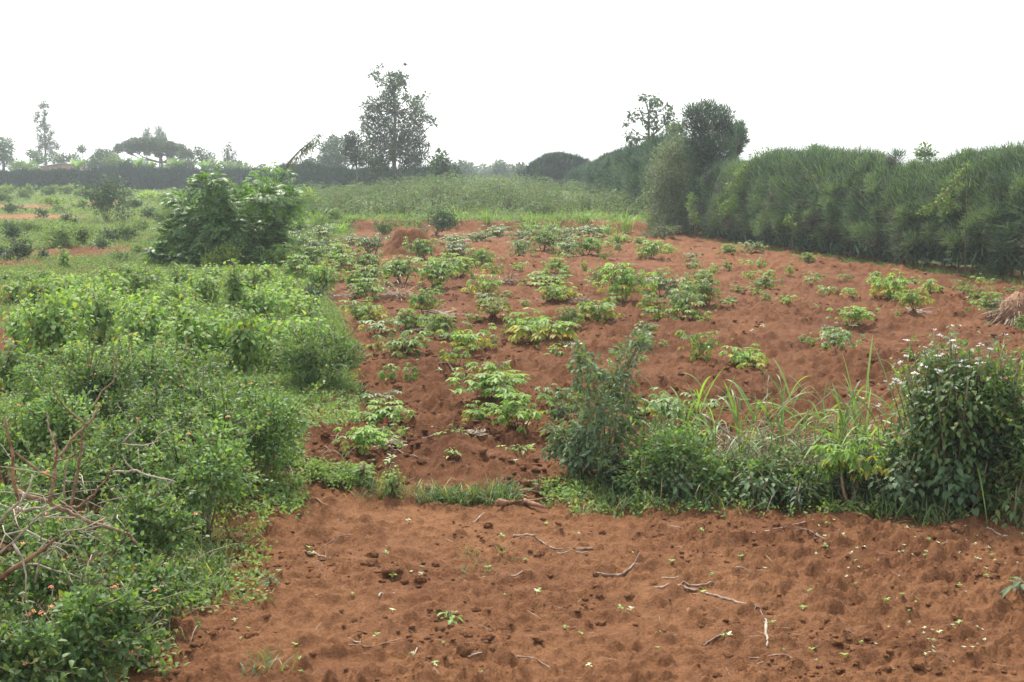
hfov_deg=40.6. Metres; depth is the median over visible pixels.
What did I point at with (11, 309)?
broad leaved shrub
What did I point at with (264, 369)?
weeds
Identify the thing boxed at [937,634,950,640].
soil clod
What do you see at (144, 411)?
lantana bush
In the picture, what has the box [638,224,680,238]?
cut brush
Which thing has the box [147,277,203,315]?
broad leaved shrub
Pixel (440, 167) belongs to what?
leafy shrub
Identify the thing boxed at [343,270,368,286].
cassava plant
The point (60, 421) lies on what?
lantana bush
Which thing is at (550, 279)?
cassava plant
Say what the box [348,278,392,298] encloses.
cassava plant
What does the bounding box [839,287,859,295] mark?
cassava plant
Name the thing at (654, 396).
cassava plant
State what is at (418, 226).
mound bush
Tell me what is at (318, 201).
border bush
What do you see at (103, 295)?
broad leaved shrub
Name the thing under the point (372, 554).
soil clod
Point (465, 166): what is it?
tree
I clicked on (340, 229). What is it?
grass clump
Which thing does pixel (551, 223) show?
grass clump
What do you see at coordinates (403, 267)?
cassava plant
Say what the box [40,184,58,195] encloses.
bush
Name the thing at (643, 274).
cassava plant
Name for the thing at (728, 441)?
dry grass
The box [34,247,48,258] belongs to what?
weed bush
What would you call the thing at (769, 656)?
stick
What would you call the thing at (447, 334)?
cassava plant
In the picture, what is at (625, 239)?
cassava plant
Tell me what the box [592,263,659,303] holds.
cassava plant
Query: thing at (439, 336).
cassava plant
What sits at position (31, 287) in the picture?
broad leaved shrub
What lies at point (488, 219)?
grass clump
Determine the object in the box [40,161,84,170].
house
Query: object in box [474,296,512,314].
cassava plant
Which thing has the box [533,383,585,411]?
cassava plant
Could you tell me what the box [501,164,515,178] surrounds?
tree
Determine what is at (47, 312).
broad leaved shrub
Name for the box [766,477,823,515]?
thicket weed
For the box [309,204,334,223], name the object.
grass clump
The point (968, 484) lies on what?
thicket weed
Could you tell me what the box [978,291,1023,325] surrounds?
straw heap
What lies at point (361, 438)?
cassava plant
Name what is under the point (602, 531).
soil clod
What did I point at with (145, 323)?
broad leaved shrub
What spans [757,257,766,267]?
cassava plant
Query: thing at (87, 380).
lantana bush
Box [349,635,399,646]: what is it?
stick
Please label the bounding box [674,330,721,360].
cassava plant
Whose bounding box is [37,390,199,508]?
lantana bush
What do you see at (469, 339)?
cassava plant
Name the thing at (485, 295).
cassava plant
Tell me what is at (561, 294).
cassava plant
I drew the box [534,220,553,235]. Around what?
grass clump
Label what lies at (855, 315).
cassava plant
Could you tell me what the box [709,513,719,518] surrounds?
soil clod
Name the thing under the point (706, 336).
cassava plant
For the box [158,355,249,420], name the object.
lantana bush
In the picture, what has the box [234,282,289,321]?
broad leaved shrub
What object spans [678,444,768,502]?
lantana bush
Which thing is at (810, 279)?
cassava plant
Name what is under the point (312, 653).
soil clod
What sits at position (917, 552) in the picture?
soil clod
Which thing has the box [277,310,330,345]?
broad leaved shrub
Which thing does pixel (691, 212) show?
creeper
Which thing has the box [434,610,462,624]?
leafy weed
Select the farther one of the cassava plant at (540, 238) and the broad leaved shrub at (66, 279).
the cassava plant at (540, 238)
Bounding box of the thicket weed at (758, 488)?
[730,459,786,509]
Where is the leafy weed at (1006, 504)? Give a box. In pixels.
[984,486,1023,528]
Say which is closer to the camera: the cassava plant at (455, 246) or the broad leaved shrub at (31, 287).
the broad leaved shrub at (31, 287)
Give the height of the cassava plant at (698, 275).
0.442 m
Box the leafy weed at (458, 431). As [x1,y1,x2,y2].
[444,423,468,434]
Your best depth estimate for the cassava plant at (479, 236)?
58.98 m
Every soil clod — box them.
[172,669,179,674]
[214,625,224,629]
[244,632,252,638]
[250,549,265,554]
[250,631,259,636]
[264,612,271,618]
[304,541,314,546]
[306,570,320,578]
[307,651,316,656]
[321,431,330,438]
[357,557,374,566]
[365,550,378,557]
[381,563,403,576]
[392,384,401,388]
[400,578,408,583]
[413,574,426,583]
[416,458,426,463]
[434,624,445,630]
[451,454,460,459]
[455,641,478,656]
[459,630,471,637]
[471,607,481,611]
[481,633,494,641]
[483,521,492,527]
[488,645,496,651]
[496,626,506,629]
[531,635,544,642]
[533,550,544,556]
[578,542,589,545]
[592,584,602,588]
[595,592,604,599]
[595,620,605,625]
[598,529,605,533]
[622,591,634,598]
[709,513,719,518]
[711,671,721,677]
[722,651,733,657]
[832,639,842,645]
[841,643,849,649]
[880,664,891,672]
[911,660,924,669]
[914,550,921,555]
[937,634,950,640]
[951,523,964,533]
[951,614,959,620]
[983,572,995,579]
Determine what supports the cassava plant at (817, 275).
on the ground at (792, 570)
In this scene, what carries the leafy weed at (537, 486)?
on the ground at (792, 570)
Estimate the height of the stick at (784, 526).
0.105 m
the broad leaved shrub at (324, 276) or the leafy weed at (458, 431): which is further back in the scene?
the broad leaved shrub at (324, 276)
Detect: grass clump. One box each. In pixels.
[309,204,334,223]
[327,217,352,232]
[444,204,468,221]
[477,206,504,222]
[510,214,541,232]
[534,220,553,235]
[540,218,560,230]
[571,204,605,224]
[597,218,617,233]
[603,206,639,232]
[604,231,627,241]
[638,205,664,226]
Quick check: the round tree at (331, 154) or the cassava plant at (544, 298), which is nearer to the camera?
the cassava plant at (544, 298)
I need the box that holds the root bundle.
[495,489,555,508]
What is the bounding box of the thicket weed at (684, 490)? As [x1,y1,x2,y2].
[654,464,706,504]
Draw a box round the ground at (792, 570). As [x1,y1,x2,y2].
[0,172,1023,681]
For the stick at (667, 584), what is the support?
on the ground at (792, 570)
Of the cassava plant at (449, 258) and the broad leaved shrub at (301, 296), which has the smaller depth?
the broad leaved shrub at (301, 296)
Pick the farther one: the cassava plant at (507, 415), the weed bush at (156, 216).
the weed bush at (156, 216)
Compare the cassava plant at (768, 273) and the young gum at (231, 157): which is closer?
the cassava plant at (768, 273)
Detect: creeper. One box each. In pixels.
[685,192,699,238]
[709,146,772,234]
[783,213,796,253]
[916,160,971,277]
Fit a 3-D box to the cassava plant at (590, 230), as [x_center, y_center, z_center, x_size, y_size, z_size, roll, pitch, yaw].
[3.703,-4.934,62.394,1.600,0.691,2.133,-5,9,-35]
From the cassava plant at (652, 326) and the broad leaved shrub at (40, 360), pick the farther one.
the cassava plant at (652, 326)
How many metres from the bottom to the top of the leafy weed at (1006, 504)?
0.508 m
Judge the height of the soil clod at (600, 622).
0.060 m
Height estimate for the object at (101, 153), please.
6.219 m
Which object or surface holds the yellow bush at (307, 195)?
on the ground at (792, 570)
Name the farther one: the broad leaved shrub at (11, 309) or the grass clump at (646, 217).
the grass clump at (646, 217)
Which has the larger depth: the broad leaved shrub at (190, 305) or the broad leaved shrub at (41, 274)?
the broad leaved shrub at (41, 274)
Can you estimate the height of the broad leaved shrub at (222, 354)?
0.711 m
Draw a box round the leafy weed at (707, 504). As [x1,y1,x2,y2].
[680,492,729,510]
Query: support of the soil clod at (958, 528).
on the ground at (792, 570)
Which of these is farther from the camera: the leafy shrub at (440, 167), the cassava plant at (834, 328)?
the leafy shrub at (440, 167)
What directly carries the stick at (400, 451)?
on the ground at (792, 570)
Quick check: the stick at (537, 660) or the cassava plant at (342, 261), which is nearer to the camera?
the stick at (537, 660)
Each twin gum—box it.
[141,126,151,161]
[152,125,167,167]
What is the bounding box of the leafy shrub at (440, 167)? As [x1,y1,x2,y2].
[426,148,455,184]
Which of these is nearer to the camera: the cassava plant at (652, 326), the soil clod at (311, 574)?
the soil clod at (311, 574)
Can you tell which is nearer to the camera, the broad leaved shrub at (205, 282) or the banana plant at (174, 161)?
the broad leaved shrub at (205, 282)
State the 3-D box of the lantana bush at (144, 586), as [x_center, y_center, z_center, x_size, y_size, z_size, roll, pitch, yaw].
[-2.827,1.802,10.343,1.174,1.029,0.896,-6,9,-38]
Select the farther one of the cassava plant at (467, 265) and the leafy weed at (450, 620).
the cassava plant at (467, 265)
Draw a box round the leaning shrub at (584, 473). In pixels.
[544,413,611,478]
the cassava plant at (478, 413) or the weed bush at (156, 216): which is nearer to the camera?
the cassava plant at (478, 413)
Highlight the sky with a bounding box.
[0,0,1023,171]
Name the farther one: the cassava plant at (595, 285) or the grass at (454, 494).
the cassava plant at (595, 285)
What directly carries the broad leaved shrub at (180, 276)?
on the ground at (792, 570)
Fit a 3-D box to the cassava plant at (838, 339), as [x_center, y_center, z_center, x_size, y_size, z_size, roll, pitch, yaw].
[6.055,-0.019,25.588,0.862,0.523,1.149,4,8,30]
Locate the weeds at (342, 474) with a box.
[0,380,1009,677]
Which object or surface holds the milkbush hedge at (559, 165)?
on the ground at (792, 570)
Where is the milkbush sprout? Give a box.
[724,116,752,162]
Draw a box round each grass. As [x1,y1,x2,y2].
[0,356,1023,676]
[0,379,924,665]
[302,203,662,230]
[603,369,729,456]
[656,373,766,452]
[664,375,798,469]
[691,234,1023,284]
[719,336,907,461]
[728,381,822,474]
[750,353,925,474]
[812,334,938,468]
[910,344,1023,525]
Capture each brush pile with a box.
[325,285,369,299]
[360,269,436,300]
[374,432,407,450]
[397,324,425,332]
[405,303,458,316]
[464,426,486,435]
[491,270,529,284]
[565,293,600,302]
[891,306,933,312]
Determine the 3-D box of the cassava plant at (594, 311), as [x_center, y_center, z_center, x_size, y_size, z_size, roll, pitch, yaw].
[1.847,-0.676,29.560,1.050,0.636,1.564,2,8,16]
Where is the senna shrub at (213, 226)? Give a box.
[139,166,310,266]
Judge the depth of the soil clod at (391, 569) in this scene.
11.72 m
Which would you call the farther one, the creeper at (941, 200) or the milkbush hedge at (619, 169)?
the milkbush hedge at (619, 169)
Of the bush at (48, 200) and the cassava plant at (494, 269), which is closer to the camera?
the cassava plant at (494, 269)
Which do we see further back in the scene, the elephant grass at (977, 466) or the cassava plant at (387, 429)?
the cassava plant at (387, 429)
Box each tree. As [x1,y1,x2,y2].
[0,137,16,169]
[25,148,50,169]
[32,100,62,164]
[46,150,80,163]
[76,144,86,159]
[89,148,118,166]
[192,146,215,162]
[242,132,323,231]
[305,156,315,162]
[315,133,349,168]
[338,129,371,193]
[452,158,473,179]
[466,161,479,178]
[477,162,488,177]
[482,165,494,177]
[488,159,510,177]
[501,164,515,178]
[512,161,525,179]
[621,90,677,145]
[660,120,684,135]
[676,95,749,234]
[912,141,939,161]
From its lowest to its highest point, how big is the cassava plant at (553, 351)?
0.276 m
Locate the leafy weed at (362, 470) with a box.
[351,461,375,486]
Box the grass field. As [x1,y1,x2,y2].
[289,168,655,220]
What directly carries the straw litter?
on the ground at (792, 570)
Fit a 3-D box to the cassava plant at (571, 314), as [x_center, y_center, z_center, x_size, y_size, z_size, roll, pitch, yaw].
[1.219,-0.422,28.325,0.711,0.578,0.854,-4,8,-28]
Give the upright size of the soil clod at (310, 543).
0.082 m
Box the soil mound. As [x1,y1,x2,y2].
[378,226,443,258]
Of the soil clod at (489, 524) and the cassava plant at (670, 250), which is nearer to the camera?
the soil clod at (489, 524)
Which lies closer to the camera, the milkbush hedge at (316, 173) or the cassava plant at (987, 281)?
the cassava plant at (987, 281)
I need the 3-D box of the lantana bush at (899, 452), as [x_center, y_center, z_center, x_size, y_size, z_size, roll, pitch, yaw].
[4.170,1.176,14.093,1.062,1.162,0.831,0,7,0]
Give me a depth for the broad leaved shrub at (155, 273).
39.26 m
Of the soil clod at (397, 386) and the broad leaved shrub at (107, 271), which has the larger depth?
the broad leaved shrub at (107, 271)
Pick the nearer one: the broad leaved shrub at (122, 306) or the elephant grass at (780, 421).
the elephant grass at (780, 421)
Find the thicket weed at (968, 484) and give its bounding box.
[926,446,998,518]
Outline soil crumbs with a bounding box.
[130,242,1023,680]
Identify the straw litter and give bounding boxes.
[184,261,1002,677]
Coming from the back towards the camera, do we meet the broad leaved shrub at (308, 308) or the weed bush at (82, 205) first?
the weed bush at (82, 205)
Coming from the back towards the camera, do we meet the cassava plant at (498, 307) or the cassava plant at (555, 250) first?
the cassava plant at (555, 250)
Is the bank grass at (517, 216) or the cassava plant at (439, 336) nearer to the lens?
the cassava plant at (439, 336)
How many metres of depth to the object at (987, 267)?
41.90 m
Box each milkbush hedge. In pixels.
[0,160,371,189]
[265,159,467,193]
[515,150,589,189]
[565,129,699,213]
[687,134,1023,276]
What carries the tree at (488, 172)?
on the ground at (792, 570)
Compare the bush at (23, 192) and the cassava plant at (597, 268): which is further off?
the bush at (23, 192)
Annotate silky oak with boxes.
[356,62,437,186]
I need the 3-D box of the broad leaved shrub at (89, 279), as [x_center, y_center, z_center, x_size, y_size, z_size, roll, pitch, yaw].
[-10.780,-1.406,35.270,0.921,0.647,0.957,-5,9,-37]
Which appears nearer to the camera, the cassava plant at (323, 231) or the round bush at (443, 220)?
the cassava plant at (323, 231)
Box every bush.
[0,184,16,193]
[0,191,14,203]
[0,217,18,229]
[0,220,28,240]
[0,235,36,262]
[0,243,15,259]
[0,347,77,420]
[0,369,113,479]
[0,406,58,485]
[0,458,70,546]
[0,530,92,624]
[0,584,66,681]
[0,621,135,681]
[1,202,26,213]
[6,158,27,170]
[7,431,154,520]
[9,492,111,562]
[16,183,37,198]
[20,218,46,232]
[25,159,41,170]
[31,327,175,440]
[33,206,49,218]
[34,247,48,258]
[37,216,81,247]
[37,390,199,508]
[38,196,65,205]
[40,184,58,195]
[47,538,188,681]
[49,512,209,632]
[50,201,70,212]
[55,183,74,193]
[59,211,80,224]
[69,198,87,207]
[70,223,95,244]
[73,184,90,196]
[80,155,105,169]
[90,235,113,248]
[93,460,209,573]
[95,224,120,241]
[102,153,125,166]
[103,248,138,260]
[109,324,229,409]
[115,352,250,461]
[116,221,141,241]
[120,187,135,197]
[121,395,279,537]
[123,622,173,668]
[126,199,147,206]
[129,243,143,253]
[133,217,149,233]
[137,190,157,199]
[138,206,159,218]
[151,209,169,222]
[154,191,176,202]
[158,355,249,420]
[160,158,172,168]
[162,366,324,488]
[179,156,197,168]
[201,365,299,422]
[206,159,224,169]
[234,401,304,466]
[240,162,254,169]
[256,163,268,170]
[268,305,370,387]
[293,215,309,231]
[295,183,317,215]
[309,195,328,212]
[324,207,343,220]
[372,219,393,234]
[408,222,430,238]
[416,199,460,234]
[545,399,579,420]
[592,440,644,492]
[595,402,731,499]
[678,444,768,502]
[740,438,833,503]
[800,433,913,502]
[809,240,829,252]
[871,401,958,507]
[875,321,1023,507]
[931,336,1023,516]
[934,391,1023,511]
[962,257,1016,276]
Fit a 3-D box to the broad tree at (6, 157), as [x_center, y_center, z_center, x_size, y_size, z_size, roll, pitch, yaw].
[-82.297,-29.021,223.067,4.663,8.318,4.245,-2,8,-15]
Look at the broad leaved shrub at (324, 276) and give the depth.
36.08 m
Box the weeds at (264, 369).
[0,188,367,424]
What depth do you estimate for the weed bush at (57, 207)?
98.68 m
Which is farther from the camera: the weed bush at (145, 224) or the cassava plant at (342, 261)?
the weed bush at (145, 224)
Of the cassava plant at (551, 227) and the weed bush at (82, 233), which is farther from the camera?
the cassava plant at (551, 227)
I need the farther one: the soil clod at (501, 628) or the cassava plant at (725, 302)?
the cassava plant at (725, 302)
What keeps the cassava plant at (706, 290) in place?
on the ground at (792, 570)
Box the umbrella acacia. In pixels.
[112,136,195,166]
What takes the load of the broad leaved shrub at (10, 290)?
on the ground at (792, 570)
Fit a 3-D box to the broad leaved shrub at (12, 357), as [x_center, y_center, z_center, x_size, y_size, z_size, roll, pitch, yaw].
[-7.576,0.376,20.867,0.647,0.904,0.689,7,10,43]
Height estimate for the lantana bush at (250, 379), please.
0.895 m
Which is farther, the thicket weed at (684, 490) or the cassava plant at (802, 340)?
the cassava plant at (802, 340)
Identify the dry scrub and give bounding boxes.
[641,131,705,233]
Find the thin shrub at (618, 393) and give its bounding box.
[537,327,657,478]
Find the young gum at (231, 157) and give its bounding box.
[220,141,237,166]
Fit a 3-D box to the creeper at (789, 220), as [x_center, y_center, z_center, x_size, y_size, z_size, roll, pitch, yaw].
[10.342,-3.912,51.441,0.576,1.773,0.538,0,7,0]
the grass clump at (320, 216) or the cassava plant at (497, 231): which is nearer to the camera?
the cassava plant at (497, 231)
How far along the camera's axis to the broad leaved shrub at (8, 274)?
39.70 m
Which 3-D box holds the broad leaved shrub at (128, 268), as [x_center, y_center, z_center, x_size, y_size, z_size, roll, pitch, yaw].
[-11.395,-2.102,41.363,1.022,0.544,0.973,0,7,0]
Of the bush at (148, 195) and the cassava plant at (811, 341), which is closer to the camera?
the cassava plant at (811, 341)
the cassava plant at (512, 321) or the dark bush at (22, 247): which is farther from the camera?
the dark bush at (22, 247)
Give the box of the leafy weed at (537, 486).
[524,475,548,495]
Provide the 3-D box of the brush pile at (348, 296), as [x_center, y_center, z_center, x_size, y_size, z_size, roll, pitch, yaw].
[-4.153,-1.235,35.182,1.676,0.586,1.878,5,9,36]
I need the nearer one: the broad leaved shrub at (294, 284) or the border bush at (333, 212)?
the broad leaved shrub at (294, 284)
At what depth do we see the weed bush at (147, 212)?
84.88 m
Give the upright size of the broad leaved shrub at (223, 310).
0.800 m
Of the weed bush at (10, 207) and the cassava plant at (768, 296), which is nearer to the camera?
the cassava plant at (768, 296)
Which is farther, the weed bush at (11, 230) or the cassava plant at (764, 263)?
the weed bush at (11, 230)
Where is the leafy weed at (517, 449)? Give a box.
[505,444,534,453]
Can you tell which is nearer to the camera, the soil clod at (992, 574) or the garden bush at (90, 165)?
the soil clod at (992, 574)
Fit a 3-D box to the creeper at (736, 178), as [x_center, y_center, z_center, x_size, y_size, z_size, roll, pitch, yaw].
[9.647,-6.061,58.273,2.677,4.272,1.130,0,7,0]
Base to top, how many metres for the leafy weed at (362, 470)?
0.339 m
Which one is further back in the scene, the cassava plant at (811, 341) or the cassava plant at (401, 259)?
the cassava plant at (401, 259)
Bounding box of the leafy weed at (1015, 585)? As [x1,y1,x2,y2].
[1000,576,1023,597]
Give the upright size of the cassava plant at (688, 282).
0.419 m
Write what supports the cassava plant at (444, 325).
on the ground at (792, 570)
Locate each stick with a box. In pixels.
[304,550,329,558]
[323,533,352,545]
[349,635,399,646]
[377,446,418,457]
[439,361,455,371]
[513,533,592,549]
[517,656,565,672]
[598,552,639,576]
[655,583,696,590]
[673,581,713,585]
[703,629,740,645]
[706,592,760,609]
[749,654,805,664]
[752,521,805,533]
[760,610,768,646]
[796,527,826,539]
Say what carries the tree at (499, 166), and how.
on the ground at (792, 570)
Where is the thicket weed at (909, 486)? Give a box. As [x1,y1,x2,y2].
[868,453,930,517]
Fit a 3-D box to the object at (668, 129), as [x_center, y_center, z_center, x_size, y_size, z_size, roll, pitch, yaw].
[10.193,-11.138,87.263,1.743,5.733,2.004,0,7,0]
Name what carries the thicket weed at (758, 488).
on the ground at (792, 570)
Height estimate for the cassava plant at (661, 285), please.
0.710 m
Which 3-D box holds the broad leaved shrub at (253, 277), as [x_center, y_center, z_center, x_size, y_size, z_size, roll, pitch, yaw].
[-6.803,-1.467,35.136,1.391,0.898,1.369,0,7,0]
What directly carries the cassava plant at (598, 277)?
on the ground at (792, 570)
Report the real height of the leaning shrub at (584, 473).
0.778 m
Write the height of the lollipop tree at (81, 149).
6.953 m
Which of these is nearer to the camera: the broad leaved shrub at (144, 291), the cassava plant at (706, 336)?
the cassava plant at (706, 336)
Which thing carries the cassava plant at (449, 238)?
on the ground at (792, 570)
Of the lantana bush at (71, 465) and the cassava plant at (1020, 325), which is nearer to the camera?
the lantana bush at (71, 465)
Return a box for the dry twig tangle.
[0,418,144,630]
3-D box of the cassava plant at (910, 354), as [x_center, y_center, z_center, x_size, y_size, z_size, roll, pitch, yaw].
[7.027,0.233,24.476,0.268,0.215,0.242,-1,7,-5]
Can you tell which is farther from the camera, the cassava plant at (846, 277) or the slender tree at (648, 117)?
the slender tree at (648, 117)
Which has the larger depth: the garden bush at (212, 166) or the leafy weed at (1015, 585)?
the garden bush at (212, 166)
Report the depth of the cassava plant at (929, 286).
35.62 m
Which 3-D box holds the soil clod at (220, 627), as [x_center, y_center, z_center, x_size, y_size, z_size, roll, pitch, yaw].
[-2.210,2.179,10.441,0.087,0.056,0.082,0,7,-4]
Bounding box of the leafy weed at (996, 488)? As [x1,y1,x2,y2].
[981,478,1022,513]
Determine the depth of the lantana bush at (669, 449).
14.47 m
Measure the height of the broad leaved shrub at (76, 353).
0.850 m
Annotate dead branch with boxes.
[18,353,137,545]
[112,418,181,512]
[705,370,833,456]
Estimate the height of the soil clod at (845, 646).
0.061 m
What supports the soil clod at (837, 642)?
on the ground at (792, 570)
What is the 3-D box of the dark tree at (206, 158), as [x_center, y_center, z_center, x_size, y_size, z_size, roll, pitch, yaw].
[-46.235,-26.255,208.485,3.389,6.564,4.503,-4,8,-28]
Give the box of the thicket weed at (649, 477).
[624,457,664,502]
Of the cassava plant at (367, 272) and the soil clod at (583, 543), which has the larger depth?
the cassava plant at (367, 272)
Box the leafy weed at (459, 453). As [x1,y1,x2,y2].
[444,447,461,459]
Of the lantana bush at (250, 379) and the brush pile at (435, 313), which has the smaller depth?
the lantana bush at (250, 379)
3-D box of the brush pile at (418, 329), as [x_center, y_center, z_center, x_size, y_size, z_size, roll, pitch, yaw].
[-1.981,-0.200,28.015,0.758,0.273,0.927,-3,8,-23]
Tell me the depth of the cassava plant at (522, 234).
61.55 m
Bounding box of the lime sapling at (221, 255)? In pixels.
[198,240,244,267]
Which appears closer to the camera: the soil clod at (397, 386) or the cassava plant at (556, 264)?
the soil clod at (397, 386)
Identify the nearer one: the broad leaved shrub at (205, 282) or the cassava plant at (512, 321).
the cassava plant at (512, 321)
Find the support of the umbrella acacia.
on the ground at (792, 570)
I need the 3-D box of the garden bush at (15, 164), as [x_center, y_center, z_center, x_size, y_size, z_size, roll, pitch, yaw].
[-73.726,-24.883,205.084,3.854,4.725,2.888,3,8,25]
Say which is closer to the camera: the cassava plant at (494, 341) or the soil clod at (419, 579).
the soil clod at (419, 579)
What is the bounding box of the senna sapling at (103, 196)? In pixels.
[70,173,143,222]
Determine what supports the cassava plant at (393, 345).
on the ground at (792, 570)
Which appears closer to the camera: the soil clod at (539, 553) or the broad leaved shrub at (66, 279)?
the soil clod at (539, 553)
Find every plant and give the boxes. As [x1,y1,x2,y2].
[68,158,84,169]
[115,154,130,162]
[128,157,146,168]
[142,161,157,166]
[167,157,185,166]
[194,157,212,169]
[216,159,232,168]
[222,159,244,168]
[267,244,305,265]
[280,255,326,276]
[285,231,317,248]
[287,278,334,308]
[288,228,314,239]
[298,246,332,263]
[301,237,340,253]
[302,224,334,239]
[313,265,350,281]
[316,243,351,255]
[320,243,363,263]
[321,224,342,231]
[330,255,360,270]
[332,424,404,455]
[336,235,360,245]
[337,296,387,320]
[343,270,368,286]
[345,400,416,426]
[347,233,390,255]
[347,251,384,270]
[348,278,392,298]
[353,264,390,286]
[358,319,404,334]
[358,390,403,404]
[365,328,432,357]
[366,422,411,439]
[377,363,400,380]
[379,258,423,282]
[382,308,425,329]
[387,254,413,265]
[402,237,438,259]
[402,362,418,381]
[407,287,445,315]
[412,256,465,287]
[416,316,434,326]
[417,314,458,338]
[427,252,461,268]
[433,285,444,292]
[436,239,472,255]
[436,329,471,350]
[436,333,452,338]
[437,344,475,363]
[439,233,470,243]
[445,257,475,277]
[446,367,531,401]
[449,323,497,351]
[461,232,480,237]
[461,274,504,294]
[461,400,500,421]
[463,361,512,378]
[464,246,495,267]
[464,312,483,323]
[470,232,495,241]
[473,292,496,298]
[474,261,505,274]
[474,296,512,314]
[477,224,511,236]
[485,334,499,345]
[487,392,553,433]
[499,290,514,297]
[500,310,542,334]
[505,229,532,238]
[505,307,580,343]
[507,236,539,255]
[510,261,528,270]
[517,270,572,285]
[519,299,529,305]
[522,223,566,233]
[526,227,561,251]
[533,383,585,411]
[535,280,583,301]
[539,257,566,273]
[541,269,551,275]
[541,290,549,300]
[543,343,563,355]
[549,234,580,242]
[549,245,556,254]
[554,226,585,236]
[554,238,585,256]
[554,306,585,329]
[556,265,571,273]
[569,224,608,237]
[569,234,604,254]
[575,293,624,321]
[580,260,587,270]
[584,279,605,288]
[586,269,608,281]
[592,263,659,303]
[595,263,622,275]
[597,241,616,247]
[599,251,613,259]
[613,243,623,252]
[620,234,632,241]
[630,387,719,430]
[633,237,648,243]
[634,271,652,279]
[634,320,660,330]
[635,240,667,258]
[636,292,660,308]
[640,303,682,319]
[640,391,669,415]
[643,271,688,296]
[651,267,671,277]
[658,339,670,346]
[659,243,679,254]
[660,285,705,319]
[673,308,713,321]
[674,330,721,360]
[677,281,694,291]
[679,269,713,282]
[679,278,724,307]
[682,253,701,259]
[685,261,701,269]
[698,331,718,337]
[709,263,719,273]
[717,243,744,253]
[717,299,734,305]
[718,343,769,368]
[720,259,732,268]
[726,295,736,301]
[729,284,747,291]
[738,240,770,253]
[738,259,760,265]
[741,270,760,278]
[746,275,783,289]
[748,286,765,294]
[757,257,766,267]
[759,291,774,301]
[760,270,776,277]
[775,295,796,303]
[784,265,794,274]
[792,252,819,262]
[797,334,809,342]
[802,276,821,283]
[806,338,817,344]
[808,271,827,278]
[809,433,893,508]
[816,284,838,295]
[818,325,865,349]
[822,325,838,331]
[826,305,880,325]
[836,274,852,279]
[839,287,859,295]
[866,276,884,285]
[868,271,884,277]
[869,268,912,298]
[891,294,900,299]
[894,286,934,309]
[903,348,915,359]
[905,276,922,283]
[917,278,938,293]
[951,279,971,285]
[958,285,976,292]
[964,292,1002,317]
[968,286,995,297]
[970,276,996,284]
[1003,285,1023,292]
[1012,315,1023,330]
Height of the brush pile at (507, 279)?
0.562 m
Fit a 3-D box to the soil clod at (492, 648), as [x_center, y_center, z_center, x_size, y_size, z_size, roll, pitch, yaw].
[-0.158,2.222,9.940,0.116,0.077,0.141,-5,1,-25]
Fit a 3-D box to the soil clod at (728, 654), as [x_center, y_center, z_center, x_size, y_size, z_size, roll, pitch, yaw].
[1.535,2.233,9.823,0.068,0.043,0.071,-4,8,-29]
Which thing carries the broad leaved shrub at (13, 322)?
on the ground at (792, 570)
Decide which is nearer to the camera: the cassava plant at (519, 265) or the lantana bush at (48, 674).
the lantana bush at (48, 674)
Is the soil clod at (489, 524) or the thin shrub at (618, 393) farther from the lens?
the thin shrub at (618, 393)
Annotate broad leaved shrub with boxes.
[0,268,17,279]
[0,277,26,302]
[0,304,28,326]
[0,308,42,352]
[0,338,31,391]
[4,282,100,357]
[12,277,64,305]
[13,268,36,282]
[21,347,63,375]
[29,301,72,327]
[34,267,60,280]
[39,272,96,292]
[53,335,106,371]
[54,282,103,315]
[56,246,71,268]
[68,272,88,283]
[68,280,135,343]
[74,273,103,293]
[89,265,115,281]
[95,273,130,299]
[95,286,131,309]
[98,324,151,366]
[106,290,149,324]
[113,292,176,349]
[116,261,142,275]
[117,258,171,299]
[125,285,164,309]
[146,268,168,283]
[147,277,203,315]
[149,292,213,326]
[154,303,226,364]
[154,336,198,375]
[164,262,205,295]
[174,268,226,307]
[180,345,234,378]
[193,261,228,283]
[205,312,246,367]
[209,298,249,325]
[218,304,266,373]
[221,258,251,311]
[221,266,268,296]
[223,281,279,303]
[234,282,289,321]
[243,261,280,283]
[243,313,301,364]
[257,333,302,371]
[262,280,294,305]
[263,271,304,296]
[270,287,322,322]
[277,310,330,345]
[286,297,331,320]
[302,259,340,292]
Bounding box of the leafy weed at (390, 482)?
[377,461,406,498]
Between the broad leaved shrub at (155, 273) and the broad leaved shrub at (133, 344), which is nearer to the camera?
the broad leaved shrub at (133, 344)
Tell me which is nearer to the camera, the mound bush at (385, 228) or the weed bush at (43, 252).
the weed bush at (43, 252)
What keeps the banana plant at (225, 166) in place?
on the ground at (792, 570)
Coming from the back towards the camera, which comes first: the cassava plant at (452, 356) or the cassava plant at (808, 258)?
the cassava plant at (808, 258)
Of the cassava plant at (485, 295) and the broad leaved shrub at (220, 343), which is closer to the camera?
the broad leaved shrub at (220, 343)
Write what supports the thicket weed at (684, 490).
on the ground at (792, 570)
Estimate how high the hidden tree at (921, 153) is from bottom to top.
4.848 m
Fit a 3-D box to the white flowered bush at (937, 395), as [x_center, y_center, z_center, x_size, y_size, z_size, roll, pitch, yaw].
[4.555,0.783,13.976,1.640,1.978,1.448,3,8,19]
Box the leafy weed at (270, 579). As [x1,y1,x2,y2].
[259,571,280,585]
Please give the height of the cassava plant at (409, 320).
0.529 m
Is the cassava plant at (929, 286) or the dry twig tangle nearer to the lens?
the dry twig tangle

